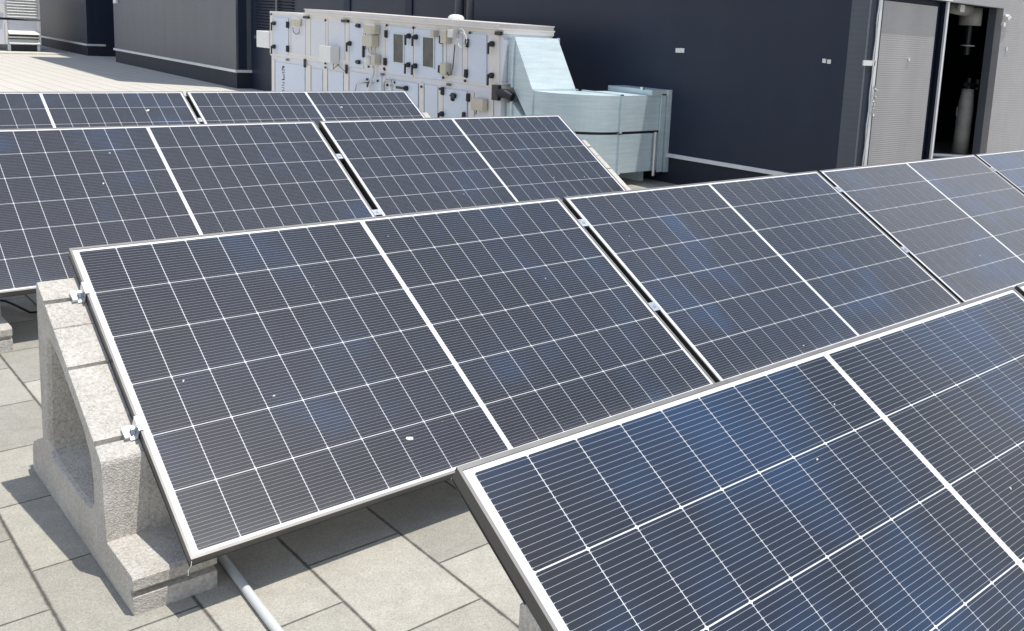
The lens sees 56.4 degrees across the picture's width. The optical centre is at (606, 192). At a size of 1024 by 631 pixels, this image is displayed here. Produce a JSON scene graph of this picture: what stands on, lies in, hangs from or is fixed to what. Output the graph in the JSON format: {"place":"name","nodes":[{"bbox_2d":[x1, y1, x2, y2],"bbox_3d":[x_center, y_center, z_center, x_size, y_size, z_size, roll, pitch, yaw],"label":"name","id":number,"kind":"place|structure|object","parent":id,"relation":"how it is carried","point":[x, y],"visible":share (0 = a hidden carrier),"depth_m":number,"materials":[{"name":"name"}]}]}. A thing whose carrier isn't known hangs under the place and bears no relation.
{"place":"outdoors","nodes":[
{"label":"outdoors","id":0,"kind":"place"},
{"bbox_2d":[0,299,36,313],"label":"cable","id":1,"kind":"object","parent":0,"point":[18,306],"visible":0.33,"depth_m":4.52,"materials":[{"name":"black plastic"}]},
{"bbox_2d":[15,0,115,55],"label":"slate clad building","id":2,"kind":"structure","parent":0,"point":[84,27],"depth_m":27.55,"materials":[{"name":"metal"}]},
{"bbox_2d":[113,0,251,88],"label":"slate clad building","id":3,"kind":"structure","parent":0,"point":[206,40],"depth_m":20.27,"materials":[{"name":"metal"}]},
{"bbox_2d":[0,46,676,630],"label":"paving","id":4,"kind":"structure","parent":0,"point":[422,560],"depth_m":2.59,"materials":[{"name":"grey concrete"}]},
{"bbox_2d":[0,307,12,351],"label":"ballast block","id":5,"kind":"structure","parent":4,"relation":"on","point":[6,341],"depth_m":4.01,"materials":[{"name":"concrete"}]},
{"bbox_2d":[0,49,66,54],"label":"unit pad","id":6,"kind":"object","parent":4,"relation":"on","point":[45,52],"visible":0.5,"depth_m":26.57,"materials":[{"name":"concrete"}]},
{"bbox_2d":[0,0,40,51],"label":"ventilation unit","id":7,"kind":"object","parent":6,"relation":"on","point":[20,35],"visible":1,"depth_m":26.80,"materials":[{"name":"white metal"}]},
{"bbox_2d":[33,277,216,615],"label":"ballast block","id":8,"kind":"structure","parent":4,"relation":"on","point":[92,469],"depth_m":2.54,"materials":[{"name":"concrete"}]},
{"bbox_2d":[69,282,89,302],"bbox_3d":[-1.555,0.295,2.796,0.042,0.057,0.060,-6,13,-43],"label":"panel clamp","id":9,"kind":"object","parent":8,"relation":"on","point":[78,296],"visible":1,"depth_m":2.79,"materials":[{"name":"metal"}]},
{"bbox_2d":[121,416,143,440],"bbox_3d":[-1.260,0.627,2.516,0.042,0.057,0.060,-6,13,-43],"label":"panel clamp","id":10,"kind":"object","parent":8,"relation":"on","point":[132,431],"visible":1,"depth_m":2.52,"materials":[{"name":"metal"}]},
{"bbox_2d":[68,198,714,570],"bbox_3d":[-0.610,0.472,3.254,1.972,0.032,1.158,-6,43,-43],"label":"solar panel","id":11,"kind":"object","parent":8,"relation":"on","point":[275,382],"visible":0.94,"depth_m":3.03,"materials":[{"name":"black glass"}]},
{"bbox_2d":[185,96,200,123],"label":"ballast block","id":12,"kind":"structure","parent":4,"relation":"on","point":[192,107],"depth_m":7.35,"materials":[{"name":"concrete"}]},
{"bbox_2d":[0,91,199,128],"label":"solar panel","id":13,"kind":"object","parent":12,"relation":"on","point":[20,110],"visible":0.37,"depth_m":6.82,"materials":[{"name":"black glass"}]},
{"bbox_2d":[186,91,425,126],"bbox_3d":[-2.262,-0.497,7.790,1.961,0.032,1.134,-6,44,-43],"label":"solar panel","id":14,"kind":"object","parent":12,"relation":"on","point":[215,107],"visible":0.4,"depth_m":7.88,"materials":[{"name":"black glass"}]},
{"bbox_2d":[217,555,283,630],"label":"conduit","id":15,"kind":"object","parent":4,"relation":"on","point":[254,600],"visible":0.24,"depth_m":2.39,"materials":[{"name":"grey plastic"}]},
{"bbox_2d":[318,127,376,215],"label":"ballast block","id":16,"kind":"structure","parent":4,"relation":"on","point":[368,202],"depth_m":5.68,"materials":[{"name":"concrete"}]},
{"bbox_2d":[0,121,375,297],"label":"solar panel","id":17,"kind":"object","parent":16,"relation":"on","point":[63,190],"visible":0.75,"depth_m":4.90,"materials":[{"name":"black glass"}]},
{"bbox_2d":[336,154,343,161],"bbox_3d":[-1.618,-0.209,5.726,0.051,0.052,0.057,-6,13,-43],"label":"panel clamp","id":18,"kind":"object","parent":16,"relation":"on","point":[340,157],"visible":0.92,"depth_m":5.72,"materials":[{"name":"metal"}]},
{"bbox_2d":[372,209,382,215],"bbox_3d":[-1.323,0.123,5.447,0.051,0.052,0.057,-6,13,-43],"label":"panel clamp","id":19,"kind":"object","parent":16,"relation":"on","point":[377,212],"visible":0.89,"depth_m":5.44,"materials":[{"name":"metal"}]},
{"bbox_2d":[318,115,625,215],"bbox_3d":[-0.765,-0.150,6.287,1.961,0.031,1.134,-6,44,-43],"label":"solar panel","id":20,"kind":"object","parent":16,"relation":"on","point":[401,166],"visible":0.72,"depth_m":6.22,"materials":[{"name":"black glass"}]},
{"bbox_2d":[251,0,466,90],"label":"set back wall","id":21,"kind":"structure","parent":4,"relation":"on","point":[261,68],"depth_m":16.51,"materials":[{"name":"metal"}]},
{"bbox_2d":[455,0,464,16],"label":"downpipe","id":22,"kind":"object","parent":21,"relation":"attached to","point":[459,7],"visible":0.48,"depth_m":13.04,"materials":[{"name":"metal"}]},
{"bbox_2d":[466,0,473,19],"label":"downpipe","id":23,"kind":"object","parent":21,"relation":"attached to","point":[470,10],"visible":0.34,"depth_m":12.84,"materials":[{"name":"metal"}]},
{"bbox_2d":[257,9,554,117],"bbox_3d":[-2.737,-1.402,11.467,0.800,1.565,5.884,-6,13,-43],"label":"air handling unit","id":24,"kind":"object","parent":4,"relation":"on","point":[454,65],"visible":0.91,"depth_m":10.55,"materials":[{"name":"white metal"}]},
{"bbox_2d":[519,603,541,630],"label":"ballast block","id":25,"kind":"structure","parent":4,"relation":"on","point":[527,621],"depth_m":1.36,"materials":[{"name":"concrete"}]},
{"bbox_2d":[451,287,1023,630],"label":"solar panel","id":26,"kind":"object","parent":25,"relation":"on","point":[873,481],"visible":1,"depth_m":1.70,"materials":[{"name":"blue glass"}]},
{"bbox_2d":[506,36,671,180],"bbox_3d":[-0.161,-0.819,9.412,1.306,1.382,1.073,-6,13,-43],"label":"air duct","id":27,"kind":"object","parent":4,"relation":"on","point":[623,131],"visible":0.68,"depth_m":9.19,"materials":[{"name":"silver metal"}]},
{"bbox_2d":[582,140,630,189],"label":"ballast block","id":28,"kind":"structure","parent":4,"relation":"on","point":[613,173],"depth_m":7.01,"materials":[{"name":"concrete"}]},
{"bbox_2d":[474,0,878,184],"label":"dark clad building","id":29,"kind":"structure","parent":4,"relation":"on","point":[758,88],"depth_m":8.90,"materials":[{"name":"metal"}]},
{"bbox_2d":[862,60,874,65],"bbox_3d":[2.220,-1.097,8.000,0.180,0.044,0.011,-6,13,-43],"label":"wall tag","id":30,"kind":"object","parent":29,"relation":"attached to","point":[867,62],"depth_m":7.98,"materials":[{"name":"white plastic"}]},
{"bbox_2d":[862,0,879,165],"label":"wall cable","id":31,"kind":"object","parent":29,"relation":"attached to","point":[871,82],"depth_m":8.06,"materials":[{"name":"white plastic"}]},
{"bbox_2d":[863,0,1023,165],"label":"plant room","id":32,"kind":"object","parent":4,"relation":"on","point":[924,67],"visible":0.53,"depth_m":9.00,"materials":[{"name":"silver metal"}]},
{"bbox_2d":[871,85,877,116],"bbox_3d":[2.292,-0.786,8.105,0.054,0.270,0.038,-6,13,-43],"label":"cable tie bundle","id":33,"kind":"object","parent":32,"relation":"attached to","point":[873,95],"visible":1,"depth_m":8.10,"materials":[{"name":"grey plastic"}]},
{"bbox_2d":[867,0,937,164],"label":"door","id":34,"kind":"structure","parent":32,"relation":"in","point":[907,30],"depth_m":8.47,"materials":[{"name":"silver metal"}]},
{"bbox_2d":[933,153,962,156],"bbox_3d":[3.205,-0.405,9.839,1.269,0.051,0.036,2,10,-7],"label":"floor pipe","id":35,"kind":"object","parent":32,"relation":"on","point":[942,155],"depth_m":9.87,"materials":[{"name":"metal"}]},
{"bbox_2d":[951,78,980,154],"bbox_3d":[3.715,-0.780,9.907,0.164,0.838,0.607,10,12,36],"label":"service pipe","id":36,"kind":"object","parent":32,"relation":"on","point":[963,124],"visible":0.93,"depth_m":9.93,"materials":[{"name":"grey metal"}]},
{"bbox_2d":[949,5,982,54],"bbox_3d":[3.632,-1.686,9.633,0.220,0.551,0.737,12,13,42],"label":"service pipe","id":37,"kind":"object","parent":32,"relation":"attached to","point":[970,17],"visible":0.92,"depth_m":9.63,"materials":[{"name":"white plastic"}]},
{"bbox_2d":[1001,15,1011,26],"bbox_3d":[4.034,-1.734,9.545,0.145,0.126,0.040,-6,13,-43],"label":"wall fitting","id":38,"kind":"object","parent":32,"relation":"attached to","point":[1007,17],"depth_m":9.52,"materials":[{"name":"white plastic"}]},
{"bbox_3d":[0.043,0.456,4.019,0.204,0.699,0.980,-6,13,-43],"label":"ballast block","id":39,"kind":"object","parent":4,"relation":"on","visible":0},
{"bbox_2d":[577,219,589,229],"bbox_3d":[-0.105,0.142,4.146,0.041,0.052,0.057,-6,13,-43],"label":"panel clamp","id":40,"kind":"object","parent":39,"relation":"on","point":[584,223],"visible":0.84,"depth_m":4.13,"materials":[{"name":"metal"}]},
{"bbox_2d":[647,302,660,313],"bbox_3d":[0.190,0.474,3.867,0.041,0.052,0.057,-6,13,-43],"label":"panel clamp","id":41,"kind":"object","parent":39,"relation":"on","point":[655,307],"visible":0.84,"depth_m":3.86,"materials":[{"name":"metal"}]},
{"bbox_2d":[562,171,960,382],"bbox_3d":[0.838,0.313,4.616,1.961,0.032,1.134,-6,43,-43],"label":"solar panel","id":42,"kind":"object","parent":39,"relation":"on","point":[733,278],"visible":0.93,"depth_m":4.45,"materials":[{"name":"blue glass"}]},
{"bbox_3d":[1.493,0.305,5.371,0.204,0.699,0.980,-6,13,-43],"label":"ballast block","id":43,"kind":"object","parent":4,"relation":"on","visible":0},
{"bbox_2d":[900,246,909,253],"bbox_3d":[1.640,0.324,5.218,0.041,0.052,0.057,-6,13,-43],"label":"panel clamp","id":44,"kind":"object","parent":43,"relation":"on","point":[905,249],"visible":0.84,"depth_m":5.21,"materials":[{"name":"metal"}]},
{"bbox_2d":[819,154,1023,302],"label":"solar panel","id":45,"kind":"object","parent":43,"relation":"on","point":[954,225],"visible":0.98,"depth_m":5.75,"materials":[{"name":"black glass"}]},
{"bbox_3d":[2.943,0.154,6.723,0.204,0.699,0.980,-6,13,-43],"label":"ballast block","id":46,"kind":"object","parent":4,"relation":"on","visible":0},
{"bbox_2d":[975,149,1023,193],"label":"solar panel","id":47,"kind":"object","parent":46,"relation":"on","point":[1008,166],"visible":0.94,"depth_m":7.01,"materials":[{"name":"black glass"}]},
{"bbox_3d":[1.606,0.759,2.588,0.204,0.751,0.980,-6,13,-43],"label":"ballast block","id":48,"kind":"object","parent":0,"visible":0},
{"bbox_2d":[1014,283,1023,296],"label":"solar panel","id":49,"kind":"object","parent":48,"relation":"on","point":[1019,288],"visible":0.57,"depth_m":2.82,"materials":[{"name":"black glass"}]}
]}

